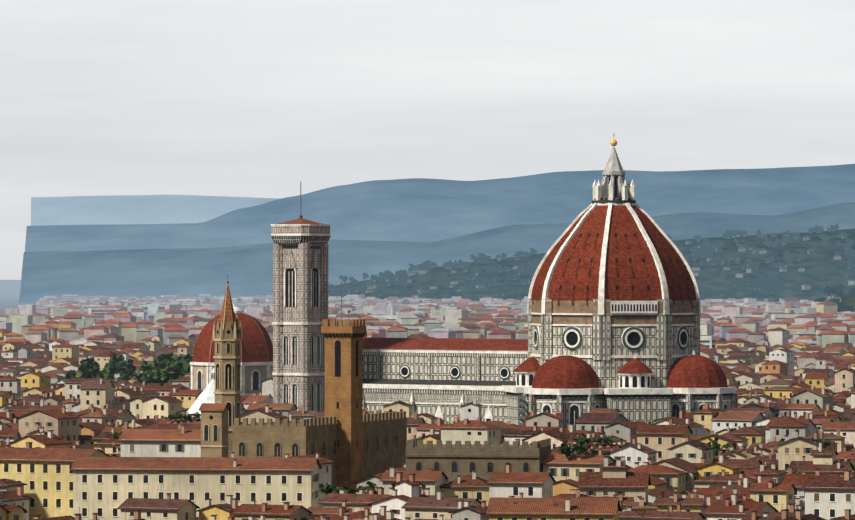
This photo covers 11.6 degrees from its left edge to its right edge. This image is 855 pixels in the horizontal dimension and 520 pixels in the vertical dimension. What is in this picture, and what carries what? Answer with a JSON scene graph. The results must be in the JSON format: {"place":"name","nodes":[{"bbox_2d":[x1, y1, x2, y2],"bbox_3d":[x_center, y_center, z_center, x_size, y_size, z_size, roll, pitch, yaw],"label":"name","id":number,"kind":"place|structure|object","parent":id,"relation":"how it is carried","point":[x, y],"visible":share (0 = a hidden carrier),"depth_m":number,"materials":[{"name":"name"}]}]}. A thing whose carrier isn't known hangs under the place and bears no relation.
{"place":"outdoors","nodes":[
{"label":"outdoors","id":0,"kind":"place"},
{"bbox_2d":[0,280,32,314],"bbox_3d":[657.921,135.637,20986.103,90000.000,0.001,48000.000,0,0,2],"label":"ground","id":1,"kind":"structure","parent":0,"point":[9,293],"depth_m":13634.94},
{"bbox_2d":[198,403,230,456],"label":"bell tower","id":2,"kind":"structure","parent":1,"relation":"on","point":[214,429],"depth_m":937.27,"materials":[{"name":"stone"}]},
{"bbox_2d":[213,281,242,456],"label":"badia tower","id":3,"kind":"structure","parent":1,"relation":"on","point":[227,334],"depth_m":996.36,"materials":[{"name":"stone"}]},
{"bbox_2d":[271,182,330,411],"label":"campanile","id":4,"kind":"structure","parent":1,"relation":"on","point":[300,279],"depth_m":1418.65,"materials":[{"name":"stone"}]},
{"bbox_2d":[0,417,621,519],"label":"buildings","id":5,"kind":"structure","parent":1,"relation":"on","point":[148,463],"depth_m":882.92,"materials":[{"name":"beige stone"}]},
{"bbox_2d":[0,237,854,347],"bbox_3d":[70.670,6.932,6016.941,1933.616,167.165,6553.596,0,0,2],"label":"distant city","id":6,"kind":"object","parent":1,"relation":"on","point":[172,319],"visible":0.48,"depth_m":3857.52},
{"bbox_2d":[0,365,854,453],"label":"town","id":7,"kind":"object","parent":1,"relation":"on","point":[773,415],"visible":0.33,"depth_m":1333.38,"materials":[{"name":"red tile"}]},
{"bbox_2d":[0,399,854,519],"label":"town","id":8,"kind":"object","parent":1,"relation":"on","point":[670,471],"visible":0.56,"depth_m":900.78,"materials":[{"name":"red tile"}]},
{"bbox_2d":[0,327,854,391],"bbox_3d":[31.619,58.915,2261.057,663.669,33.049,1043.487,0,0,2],"label":"town","id":9,"kind":"object","parent":1,"relation":"on","point":[776,358],"visible":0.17,"depth_m":2235.86,"materials":[{"name":"red tile"}]},
{"bbox_2d":[42,223,854,519],"bbox_3d":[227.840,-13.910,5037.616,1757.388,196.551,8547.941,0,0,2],"label":"trees","id":10,"kind":"object","parent":1,"relation":"on","point":[167,368],"visible":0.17,"depth_m":7256.91,"materials":[{"name":"green plant"}]},
{"bbox_2d":[405,437,550,482],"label":"crenellated building","id":11,"kind":"structure","parent":1,"relation":"on","point":[451,461],"depth_m":929.87,"materials":[{"name":"stone"}]},
{"bbox_2d":[363,133,737,430],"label":"cathedral","id":12,"kind":"structure","parent":1,"relation":"on","point":[614,308],"depth_m":1377.30,"materials":[{"name":"stone"}]},
{"bbox_2d":[31,195,279,225],"bbox_3d":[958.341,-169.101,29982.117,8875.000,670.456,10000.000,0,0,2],"label":"hills","id":13,"kind":"structure","parent":0,"point":[123,209],"depth_m":30126.18,"materials":[{"name":"blue"}]},
{"bbox_2d":[186,367,241,418],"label":"white pyramidal roof","id":14,"kind":"structure","parent":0,"point":[206,395],"depth_m":1295.79,"materials":[{"name":"white stone"}]},
{"bbox_2d":[190,305,272,395],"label":"domed chapel","id":15,"kind":"structure","parent":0,"point":[257,356],"depth_m":1639.67,"materials":[{"name":"tile"}]},
{"bbox_2d":[233,411,406,487],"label":"crenellated palace","id":16,"kind":"structure","parent":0,"point":[384,440],"depth_m":992.78,"materials":[{"name":"brown stone"}]},
{"bbox_2d":[321,281,365,493],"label":"crenellated tower","id":17,"kind":"structure","parent":0,"point":[344,375],"depth_m":999.64,"materials":[{"name":"brown stone"}]},
{"bbox_2d":[0,0,854,279],"label":"sky","id":18,"kind":"structure","parent":0,"point":[229,98],"materials":[{"name":"white"}]},
{"bbox_2d":[18,202,854,302],"bbox_3d":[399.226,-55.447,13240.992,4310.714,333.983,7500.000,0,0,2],"label":"hills","id":19,"kind":"structure","parent":0,"point":[245,270],"depth_m":12511.59,"materials":[{"name":"blue"}]},
{"bbox_2d":[25,164,854,251],"bbox_3d":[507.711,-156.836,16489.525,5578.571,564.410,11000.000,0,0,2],"label":"hill ridge","id":20,"kind":"structure","parent":0,"point":[417,210],"depth_m":15965.75,"materials":[{"name":"blue"}]},
{"bbox_2d":[329,229,854,301],"bbox_3d":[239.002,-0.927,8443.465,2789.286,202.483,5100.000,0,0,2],"label":"hills","id":21,"kind":"structure","parent":0,"point":[814,267],"depth_m":7750.79,"materials":[{"name":"green plant"}]},
{"bbox_2d":[828,294,854,311],"bbox_3d":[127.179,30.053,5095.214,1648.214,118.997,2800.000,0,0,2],"label":"hills","id":22,"kind":"structure","parent":0,"point":[847,299],"depth_m":5129.04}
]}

